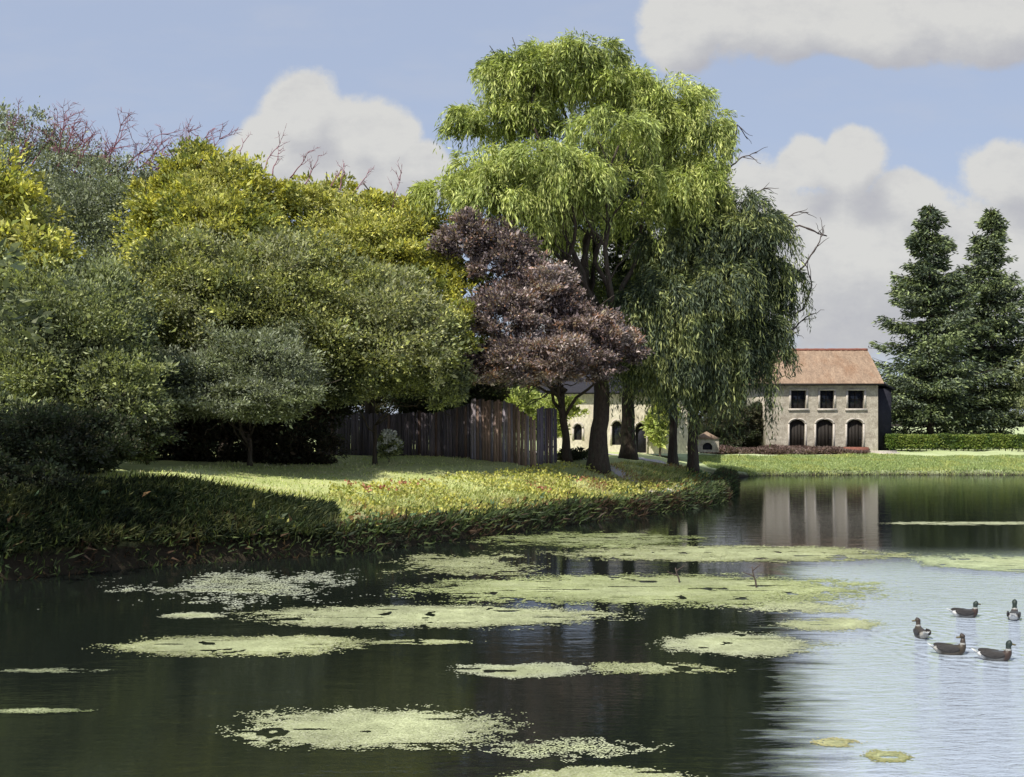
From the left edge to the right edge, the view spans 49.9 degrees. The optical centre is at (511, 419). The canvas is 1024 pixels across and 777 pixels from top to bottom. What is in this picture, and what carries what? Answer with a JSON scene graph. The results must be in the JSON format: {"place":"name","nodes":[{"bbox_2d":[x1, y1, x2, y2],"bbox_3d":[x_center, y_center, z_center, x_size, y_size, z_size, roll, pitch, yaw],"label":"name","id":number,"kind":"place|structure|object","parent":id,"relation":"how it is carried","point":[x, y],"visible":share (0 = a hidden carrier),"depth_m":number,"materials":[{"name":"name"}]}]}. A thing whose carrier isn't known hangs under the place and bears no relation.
{"place":"outdoors","nodes":[
{"label":"outdoors","id":0,"kind":"place"},
{"bbox_2d":[0,475,1023,776],"bbox_3d":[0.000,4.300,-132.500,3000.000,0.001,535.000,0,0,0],"label":"water","id":1,"kind":"structure","parent":0,"point":[892,683],"depth_m":19.50,"materials":[{"name":"black liquid"}]},
{"bbox_2d":[0,707,93,713],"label":"duckweed mat","id":2,"kind":"object","parent":1,"relation":"on","point":[47,710],"visible":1,"depth_m":16.24,"materials":[{"name":"green plant"}]},
{"bbox_2d":[0,667,110,672],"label":"duckweed mat","id":3,"kind":"object","parent":1,"relation":"on","point":[53,670],"visible":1,"depth_m":18.83,"materials":[{"name":"green plant"}]},
{"bbox_2d":[157,612,226,618],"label":"duckweed mat","id":4,"kind":"object","parent":1,"relation":"on","point":[188,614],"visible":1,"depth_m":24.14,"materials":[{"name":"green plant"}]},
{"bbox_2d":[92,634,378,657],"bbox_3d":[-5.264,4.290,20.960,5.666,0.011,2.219,0,0,0],"label":"duckweed mat","id":5,"kind":"object","parent":1,"relation":"on","point":[254,646],"visible":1,"depth_m":20.91,"materials":[{"name":"green plant"}]},
{"bbox_2d":[103,570,425,613],"bbox_3d":[-6.684,4.290,28.172,8.734,0.011,7.711,0,0,0],"label":"duckweed mat","id":6,"kind":"object","parent":1,"relation":"on","point":[247,581],"visible":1,"depth_m":28.49,"materials":[{"name":"green plant"}]},
{"bbox_2d":[220,704,534,753],"bbox_3d":[-1.909,4.290,15.384,4.460,0.011,2.450,0,0,0],"label":"duckweed mat","id":7,"kind":"object","parent":1,"relation":"on","point":[346,732],"visible":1,"depth_m":15.29,"materials":[{"name":"green plant"}]},
{"bbox_2d":[367,639,472,644],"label":"duckweed mat","id":8,"kind":"object","parent":1,"relation":"on","point":[435,641],"visible":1,"depth_m":21.29,"materials":[{"name":"green plant"}]},
{"bbox_2d":[230,604,645,629],"bbox_3d":[-1.746,4.290,24.078,9.440,0.011,3.239,0,0,0],"label":"duckweed mat","id":9,"kind":"object","parent":1,"relation":"on","point":[448,615],"visible":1,"depth_m":24.01,"materials":[{"name":"green plant"}]},
{"bbox_2d":[382,551,549,577],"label":"duckweed mat","id":10,"kind":"object","parent":1,"relation":"on","point":[458,562],"visible":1,"depth_m":32.46,"materials":[{"name":"green plant"}]},
{"bbox_2d":[447,662,599,679],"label":"duckweed mat","id":11,"kind":"object","parent":1,"relation":"on","point":[544,669],"visible":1,"depth_m":18.86,"materials":[{"name":"green plant"}]},
{"bbox_2d":[468,737,674,762],"bbox_3d":[0.779,4.291,14.335,2.727,0.011,1.117,0,0,0],"label":"duckweed mat","id":12,"kind":"object","parent":1,"relation":"on","point":[582,744],"visible":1,"depth_m":14.36,"materials":[{"name":"green plant"}]},
{"bbox_2d":[459,530,736,550],"bbox_3d":[3.150,4.290,39.581,10.185,0.011,7.283,0,0,0],"label":"duckweed mat","id":13,"kind":"object","parent":1,"relation":"on","point":[621,539],"visible":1,"depth_m":39.45,"materials":[{"name":"green plant"}]},
{"bbox_2d":[499,765,707,776],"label":"duckweed mat","id":14,"kind":"object","parent":1,"relation":"on","point":[599,771],"visible":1,"depth_m":13.35,"materials":[{"name":"green plant"}]},
{"bbox_2d":[574,662,735,674],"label":"duckweed mat","id":15,"kind":"object","parent":1,"relation":"on","point":[656,668],"visible":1,"depth_m":19.01,"materials":[{"name":"green plant"}]},
{"bbox_2d":[386,572,945,608],"bbox_3d":[3.606,4.290,28.031,13.676,0.011,6.200,0,0,0],"label":"duckweed mat","id":16,"kind":"object","parent":1,"relation":"on","point":[605,593],"visible":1,"depth_m":27.81,"materials":[{"name":"green plant"}]},
{"bbox_2d":[667,565,683,582],"bbox_3d":[4.311,4.110,29.018,0.452,0.587,0.060,0,0,0],"label":"twig","id":17,"kind":"object","parent":1,"relation":"in","point":[676,573],"visible":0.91,"depth_m":29.01,"materials":[{"name":"brown wood"}]},
{"bbox_2d":[535,544,935,563],"bbox_3d":[7.200,4.290,35.383,12.932,0.011,5.234,0,0,0],"label":"duckweed mat","id":18,"kind":"object","parent":1,"relation":"on","point":[725,553],"visible":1,"depth_m":35.32,"materials":[{"name":"green plant"}]},
{"bbox_2d":[649,631,838,658],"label":"duckweed mat","id":19,"kind":"object","parent":1,"relation":"on","point":[768,647],"visible":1,"depth_m":21.00,"materials":[{"name":"green plant"}]},
{"bbox_2d":[744,564,759,587],"bbox_3d":[6.138,4.042,28.163,0.457,0.723,0.060,0,0,3],"label":"twig","id":20,"kind":"object","parent":1,"relation":"in","point":[753,575],"visible":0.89,"depth_m":28.15,"materials":[{"name":"brown wood"}]},
{"bbox_2d":[708,600,868,613],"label":"duckweed mat","id":21,"kind":"object","parent":1,"relation":"on","point":[813,610],"visible":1,"depth_m":25.17,"materials":[{"name":"green plant"}]},
{"bbox_2d":[770,616,885,631],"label":"duckweed mat","id":22,"kind":"object","parent":1,"relation":"on","point":[845,624],"visible":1,"depth_m":23.09,"materials":[{"name":"green plant"}]},
{"bbox_2d":[809,737,866,746],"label":"duckweed mat","id":23,"kind":"object","parent":1,"relation":"on","point":[835,741],"visible":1,"depth_m":14.65,"materials":[{"name":"green plant"}]},
{"bbox_2d":[860,749,912,762],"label":"duckweed mat","id":24,"kind":"object","parent":1,"relation":"on","point":[872,756],"visible":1,"depth_m":14.05,"materials":[{"name":"green plant"}]},
{"bbox_2d":[912,617,930,638],"bbox_3d":[8.097,4.150,21.725,0.278,0.406,0.677,0,0,6],"label":"duck","id":25,"kind":"object","parent":1,"relation":"on","point":[919,632],"visible":1,"depth_m":21.67},
{"bbox_2d":[928,633,965,654],"bbox_3d":[7.994,4.133,20.224,0.674,0.441,0.278,0,0,8],"label":"duck","id":26,"kind":"object","parent":1,"relation":"on","point":[947,648],"visible":0.99,"depth_m":20.13},
{"bbox_2d":[887,521,1023,524],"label":"duckweed mat","id":27,"kind":"object","parent":1,"relation":"on","point":[975,523],"visible":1,"depth_m":45.58,"materials":[{"name":"green plant"}]},
{"bbox_2d":[946,601,980,617],"bbox_3d":[9.871,4.150,24.009,0.743,0.406,0.278,0,0,-2],"label":"duck","id":28,"kind":"object","parent":1,"relation":"on","point":[965,613],"visible":0.99,"depth_m":23.93},
{"bbox_2d":[908,553,1023,572],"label":"duckweed mat","id":29,"kind":"object","parent":1,"relation":"on","point":[987,563],"visible":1,"depth_m":33.10,"materials":[{"name":"green plant"}]},
{"bbox_2d":[971,640,1015,660],"bbox_3d":[8.634,4.142,19.718,0.743,0.423,0.278,0,0,14],"label":"duck","id":30,"kind":"object","parent":1,"relation":"on","point":[988,654],"visible":0.98,"depth_m":19.62},
{"bbox_2d":[1007,599,1020,620],"bbox_3d":[10.829,4.129,23.734,0.278,0.448,0.743,0,0,28],"label":"duck","id":31,"kind":"object","parent":1,"relation":"on","point":[1013,614],"visible":0.98,"depth_m":23.66},
{"bbox_2d":[0,424,1023,580],"bbox_3d":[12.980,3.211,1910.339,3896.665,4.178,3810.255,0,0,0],"label":"ground","id":32,"kind":"structure","parent":0,"point":[153,558],"depth_m":45.45,"materials":[{"name":"green plant"}]},
{"bbox_2d":[0,194,53,345],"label":"broadleaf tree","id":33,"kind":"object","parent":32,"relation":"on","point":[25,303],"visible":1,"depth_m":32.72,"materials":[{"name":"green plant"}]},
{"bbox_2d":[0,139,86,363],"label":"broadleaf tree","id":34,"kind":"object","parent":32,"relation":"on","point":[27,231],"visible":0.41,"depth_m":44.08,"materials":[{"name":"green plant"}]},
{"bbox_2d":[0,221,183,445],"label":"broadleaf tree","id":35,"kind":"object","parent":32,"relation":"on","point":[100,329],"visible":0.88,"depth_m":41.30,"materials":[{"name":"green plant"}]},
{"bbox_2d":[0,392,187,492],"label":"shrub","id":36,"kind":"object","parent":32,"relation":"on","point":[87,441],"visible":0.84,"depth_m":36.19,"materials":[{"name":"green plant"}]},
{"bbox_2d":[0,96,242,271],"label":"broadleaf tree","id":37,"kind":"object","parent":32,"relation":"on","point":[79,192],"visible":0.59,"depth_m":61.60,"materials":[{"name":"green plant"}]},
{"bbox_2d":[0,471,342,556],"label":"tussock grass","id":38,"kind":"structure","parent":32,"relation":"on","point":[119,501],"depth_m":33.58,"materials":[{"name":"green plant"}]},
{"bbox_2d":[137,413,226,461],"bbox_3d":[-16.917,-0.226,53.710,8.155,5.089,3.872,0,0,0],"label":"shrub","id":39,"kind":"object","parent":32,"relation":"on","point":[175,450],"visible":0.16,"depth_m":53.05,"materials":[{"name":"green plant"}]},
{"bbox_2d":[102,135,317,449],"bbox_3d":[-14.761,-5.835,54.349,11.042,16.542,9.912,0,0,0],"label":"broadleaf tree","id":40,"kind":"object","parent":32,"relation":"on","point":[212,185],"visible":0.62,"depth_m":52.91,"materials":[{"name":"green plant"}]},
{"bbox_2d":[167,408,300,463],"bbox_3d":[-13.845,-0.204,54.126,8.039,5.150,3.535,0,0,0],"label":"shrub","id":41,"kind":"object","parent":32,"relation":"on","point":[227,429],"visible":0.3,"depth_m":53.32,"materials":[{"name":"green plant"}]},
{"bbox_2d":[131,319,341,465],"bbox_3d":[-12.456,-1.013,48.172,10.375,6.957,8.300,0,0,0],"label":"broadleaf tree","id":42,"kind":"object","parent":32,"relation":"on","point":[231,381],"visible":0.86,"depth_m":46.26,"materials":[{"name":"green plant"}]},
{"bbox_2d":[100,217,483,462],"bbox_3d":[-10.703,-3.433,51.379,18.810,11.832,11.073,0,0,0],"label":"broadleaf tree","id":43,"kind":"object","parent":32,"relation":"on","point":[321,301],"visible":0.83,"depth_m":49.49,"materials":[{"name":"green plant"}]},
{"bbox_2d":[227,391,361,464],"bbox_3d":[-11.323,-0.243,54.583,7.719,5.310,3.777,0,0,0],"label":"shrub","id":44,"kind":"object","parent":32,"relation":"on","point":[291,449],"visible":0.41,"depth_m":53.91,"materials":[{"name":"green plant"}]},
{"bbox_2d":[7,460,708,528],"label":"bank grass","id":45,"kind":"structure","parent":32,"relation":"on","point":[664,475],"depth_m":48.14,"materials":[{"name":"green plant"}]},
{"bbox_2d":[0,467,724,532],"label":"bank weeds","id":46,"kind":"object","parent":32,"relation":"on","point":[682,485],"visible":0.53,"depth_m":43.35,"materials":[{"name":"green plant"}]},
{"bbox_2d":[234,127,494,439],"bbox_3d":[-7.166,-6.543,56.630,14.612,17.750,11.390,0,0,23],"label":"broadleaf tree","id":47,"kind":"object","parent":32,"relation":"on","point":[374,223],"visible":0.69,"depth_m":55.05,"materials":[{"name":"green plant"}]},
{"bbox_2d":[330,383,399,421],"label":"bush","id":48,"kind":"object","parent":32,"relation":"on","point":[379,404],"visible":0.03,"depth_m":65.71,"materials":[{"name":"green plant"}]},
{"bbox_2d":[0,466,741,581],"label":"edge grass","id":49,"kind":"structure","parent":32,"relation":"on","point":[728,487],"depth_m":38.20,"materials":[{"name":"green plant"}]},
{"bbox_2d":[99,454,664,513],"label":"lawn grass","id":50,"kind":"structure","parent":32,"relation":"on","point":[247,470],"depth_m":49.82,"materials":[{"name":"green plant"}]},
{"bbox_2d":[377,428,404,461],"bbox_3d":[-6.249,1.470,56.452,1.535,2.087,1.392,0,0,-8],"label":"flowering shrub","id":51,"kind":"object","parent":32,"relation":"on","point":[389,442],"visible":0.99,"depth_m":56.20,"materials":[{"name":"green plant"}]},
{"bbox_2d":[316,404,470,457],"bbox_3d":[-6.404,0.785,60.669,9.680,3.339,0.989,0,0,22],"label":"palisade fence","id":52,"kind":"object","parent":32,"relation":"on","point":[442,433],"visible":0.58,"depth_m":60.31,"materials":[{"name":"brown wood"}]},
{"bbox_2d":[315,337,479,464],"bbox_3d":[-6.217,-0.830,53.120,9.503,6.866,5.100,0,0,0],"label":"broadleaf tree","id":53,"kind":"object","parent":32,"relation":"on","point":[453,391],"visible":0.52,"depth_m":52.25,"materials":[{"name":"green plant"}]},
{"bbox_2d":[382,381,455,428],"bbox_3d":[-5.288,-0.775,65.961,6.438,5.998,4.575,0,0,0],"label":"bush","id":54,"kind":"object","parent":32,"relation":"on","point":[419,407],"visible":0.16,"depth_m":64.86,"materials":[{"name":"green plant"}]},
{"bbox_2d":[428,380,514,420],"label":"bush","id":55,"kind":"object","parent":32,"relation":"on","point":[478,391],"visible":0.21,"depth_m":65.36,"materials":[{"name":"green plant"}]},
{"bbox_2d":[344,474,611,492],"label":"red flowers","id":56,"kind":"object","parent":32,"relation":"on","point":[380,486],"visible":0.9,"depth_m":47.08,"materials":[{"name":"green plant"}]},
{"bbox_2d":[453,335,506,384],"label":"broadleaf tree","id":57,"kind":"object","parent":32,"relation":"on","point":[471,345],"depth_m":106.83,"materials":[{"name":"green plant"}]},
{"bbox_2d":[470,398,518,463],"bbox_3d":[-0.895,0.715,57.604,2.830,3.735,0.311,0,0,23],"label":"palisade fence","id":58,"kind":"object","parent":32,"relation":"on","point":[495,440],"visible":0.77,"depth_m":57.47,"materials":[{"name":"brown wood"}]},
{"bbox_2d":[329,461,667,514],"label":"yellow flowers","id":59,"kind":"object","parent":32,"relation":"on","point":[461,502],"visible":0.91,"depth_m":48.88,"materials":[{"name":"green plant"}]},
{"bbox_2d":[486,385,550,439],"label":"bush","id":60,"kind":"object","parent":32,"relation":"on","point":[519,400],"visible":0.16,"depth_m":75.49,"materials":[{"name":"green plant"}]},
{"bbox_2d":[509,380,542,413],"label":"broadleaf tree","id":61,"kind":"object","parent":32,"relation":"on","point":[525,389],"visible":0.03,"depth_m":111.84,"materials":[{"name":"green plant"}]},
{"bbox_2d":[517,411,538,469],"bbox_3d":[0.836,1.182,56.705,1.235,3.317,0.297,0,0,23],"label":"palisade fence","id":62,"kind":"object","parent":32,"relation":"on","point":[524,457],"visible":0.8,"depth_m":56.62,"materials":[{"name":"brown wood"}]},
{"bbox_2d":[423,205,652,461],"bbox_3d":[1.586,-4.046,54.898,11.473,13.397,7.816,0,0,-32],"label":"copper tree","id":63,"kind":"object","parent":32,"relation":"on","point":[560,351],"visible":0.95,"depth_m":53.87,"materials":[{"name":"purple plant"}]},
{"bbox_2d":[537,406,556,464],"bbox_3d":[1.808,1.010,58.278,0.228,3.478,1.987,0,0,34],"label":"palisade fence","id":64,"kind":"object","parent":32,"relation":"on","point":[547,418],"visible":0.78,"depth_m":58.23,"materials":[{"name":"wood"}]},
{"bbox_2d":[520,394,589,442],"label":"bush","id":65,"kind":"object","parent":32,"relation":"on","point":[574,411],"visible":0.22,"depth_m":78.63,"materials":[{"name":"green plant"}]},
{"bbox_2d":[557,447,579,459],"bbox_3d":[3.021,1.963,60.498,1.526,1.200,1.065,0,0,0],"label":"plant","id":66,"kind":"object","parent":32,"relation":"on","point":[559,455],"visible":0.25,"depth_m":60.45,"materials":[{"name":"green plant"}]},
{"bbox_2d":[405,28,745,474],"bbox_3d":[3.604,-9.229,59.240,16.051,24.695,14.971,0,0,25],"label":"willow","id":67,"kind":"object","parent":32,"relation":"on","point":[556,186],"visible":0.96,"depth_m":58.83,"materials":[{"name":"green plant"}]},
{"bbox_2d":[572,446,587,459],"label":"plant","id":68,"kind":"object","parent":32,"relation":"on","point":[582,455],"visible":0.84,"depth_m":60.86,"materials":[{"name":"green plant"}]},
{"bbox_2d":[523,132,739,459],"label":"broadleaf tree","id":69,"kind":"object","parent":32,"relation":"on","point":[628,448],"visible":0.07,"depth_m":69.11,"materials":[{"name":"green plant"}]},
{"bbox_2d":[614,365,679,465],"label":"broadleaf tree","id":70,"kind":"object","parent":32,"relation":"on","point":[672,458],"depth_m":67.77,"materials":[{"name":"brown plant"}]},
{"bbox_2d":[639,400,681,456],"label":"bush","id":71,"kind":"object","parent":32,"relation":"on","point":[655,437],"visible":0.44,"depth_m":83.81,"materials":[{"name":"green plant"}]},
{"bbox_2d":[698,431,718,451],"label":"stone shelter","id":72,"kind":"object","parent":32,"relation":"on","point":[708,443],"visible":0.81,"depth_m":92.00,"materials":[{"name":"beige stone"}]},
{"bbox_2d":[703,443,711,449],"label":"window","id":73,"kind":"structure","parent":72,"relation":"in","point":[707,446],"depth_m":92.17,"materials":[{"name":"glass"}]},
{"bbox_2d":[599,124,827,474],"bbox_3d":[10.560,-6.710,61.189,13.809,20.443,8.256,0,0,-33],"label":"willow","id":74,"kind":"object","parent":32,"relation":"on","point":[701,313],"visible":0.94,"depth_m":59.64,"materials":[{"name":"green plant"}]},
{"bbox_2d":[688,403,760,446],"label":"shrub","id":75,"kind":"object","parent":32,"relation":"on","point":[746,434],"visible":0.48,"depth_m":97.95,"materials":[{"name":"green plant"}]},
{"bbox_2d":[722,383,746,405],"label":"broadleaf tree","id":76,"kind":"object","parent":32,"relation":"on","point":[733,398],"visible":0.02,"depth_m":127.81,"materials":[{"name":"green plant"}]},
{"bbox_2d":[733,399,763,447],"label":"shrub","id":77,"kind":"object","parent":32,"relation":"on","point":[755,442],"visible":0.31,"depth_m":99.29,"materials":[{"name":"green plant"}]},
{"bbox_2d":[699,444,869,454],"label":"brown bed","id":78,"kind":"object","parent":32,"relation":"on","point":[775,449],"visible":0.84,"depth_m":95.12,"materials":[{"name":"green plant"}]},
{"bbox_2d":[743,348,894,450],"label":"stone house","id":79,"kind":"structure","parent":32,"relation":"on","point":[835,397],"depth_m":98.17,"materials":[{"name":"stone"}]},
{"bbox_2d":[790,420,803,445],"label":"door","id":80,"kind":"structure","parent":79,"relation":"in","point":[796,426],"depth_m":98.28,"materials":[{"name":"brown wood"}]},
{"bbox_2d":[788,389,808,410],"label":"window","id":81,"kind":"structure","parent":79,"relation":"in","point":[796,398],"depth_m":98.33,"materials":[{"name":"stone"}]},
{"bbox_2d":[816,420,831,446],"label":"door","id":82,"kind":"structure","parent":79,"relation":"in","point":[823,427],"depth_m":98.28,"materials":[{"name":"brown wood"}]},
{"bbox_2d":[817,389,836,410],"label":"window","id":83,"kind":"structure","parent":79,"relation":"in","point":[825,398],"depth_m":98.33,"materials":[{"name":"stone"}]},
{"bbox_2d":[847,420,861,446],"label":"door","id":84,"kind":"structure","parent":79,"relation":"in","point":[854,427],"depth_m":98.28,"materials":[{"name":"brown wood"}]},
{"bbox_2d":[845,389,866,410],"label":"window","id":85,"kind":"structure","parent":79,"relation":"in","point":[854,399],"depth_m":98.33,"materials":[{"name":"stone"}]},
{"bbox_2d":[843,447,868,450],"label":"brick planter","id":86,"kind":"object","parent":32,"relation":"on","point":[857,448],"visible":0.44,"depth_m":95.25,"materials":[{"name":"red brick"}]},
{"bbox_2d":[699,453,1023,475],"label":"grass","id":87,"kind":"structure","parent":32,"relation":"on","point":[785,463],"depth_m":89.30,"materials":[{"name":"green plant"}]},
{"bbox_2d":[870,451,899,453],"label":"stone step","id":88,"kind":"object","parent":32,"relation":"on","point":[888,452],"visible":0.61,"depth_m":96.00,"materials":[{"name":"stone"}]},
{"bbox_2d":[890,381,934,430],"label":"broadleaf tree","id":89,"kind":"object","parent":32,"relation":"on","point":[905,428],"depth_m":114.71,"materials":[{"name":"green plant"}]},
{"bbox_2d":[868,203,1012,448],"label":"spruce tree","id":90,"kind":"object","parent":32,"relation":"on","point":[921,294],"visible":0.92,"depth_m":103.46,"materials":[{"name":"green plant"}]},
{"bbox_2d":[884,432,1023,451],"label":"hedge","id":91,"kind":"object","parent":32,"relation":"on","point":[956,441],"visible":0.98,"depth_m":98.37,"materials":[{"name":"green plant"}]},
{"bbox_2d":[902,207,1023,448],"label":"spruce tree","id":92,"kind":"object","parent":32,"relation":"on","point":[1000,298],"visible":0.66,"depth_m":106.28,"materials":[{"name":"green plant"}]},
{"bbox_2d":[978,383,1023,433],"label":"broadleaf tree","id":93,"kind":"object","parent":32,"relation":"on","point":[1006,412],"visible":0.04,"depth_m":116.02,"materials":[{"name":"green plant"}]},
{"bbox_2d":[1001,342,1023,422],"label":"broadleaf tree","id":94,"kind":"object","parent":32,"relation":"on","point":[1020,387],"visible":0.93,"depth_m":102.48,"materials":[{"name":"green plant"}]},
{"bbox_2d":[0,0,1023,421],"label":"sky","id":95,"kind":"structure","parent":0,"point":[866,114],"materials":[{"name":"blue"}]},
{"bbox_2d":[529,450,681,491],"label":"path","id":96,"kind":"structure","parent":0,"point":[618,472],"depth_m":58.55,"materials":[{"name":"grey gravel"}]},
{"bbox_2d":[538,371,687,453],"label":"cream building","id":97,"kind":"structure","parent":0,"point":[580,428],"depth_m":85.00,"materials":[{"name":"cream plaster"},{"name":"slate roof"},{"name":"dark window glass"}]},
{"bbox_2d":[572,422,583,439],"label":"window","id":98,"kind":"structure","parent":97,"relation":"in","point":[577,431],"depth_m":85.24,"materials":[{"name":"beige glass"}]},
{"bbox_2d":[610,420,620,444],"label":"window","id":99,"kind":"structure","parent":97,"relation":"in","point":[615,439],"depth_m":85.24,"materials":[{"name":"black glass"}]},
{"bbox_2d":[635,422,648,452],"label":"door","id":100,"kind":"structure","parent":97,"relation":"in","point":[640,438],"depth_m":85.24,"materials":[{"name":"wood"}]},
{"bbox_2d":[608,453,678,466],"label":"path","id":101,"kind":"structure","parent":0,"point":[652,460],"depth_m":71.81,"materials":[{"name":"grey gravel"}]}
]}

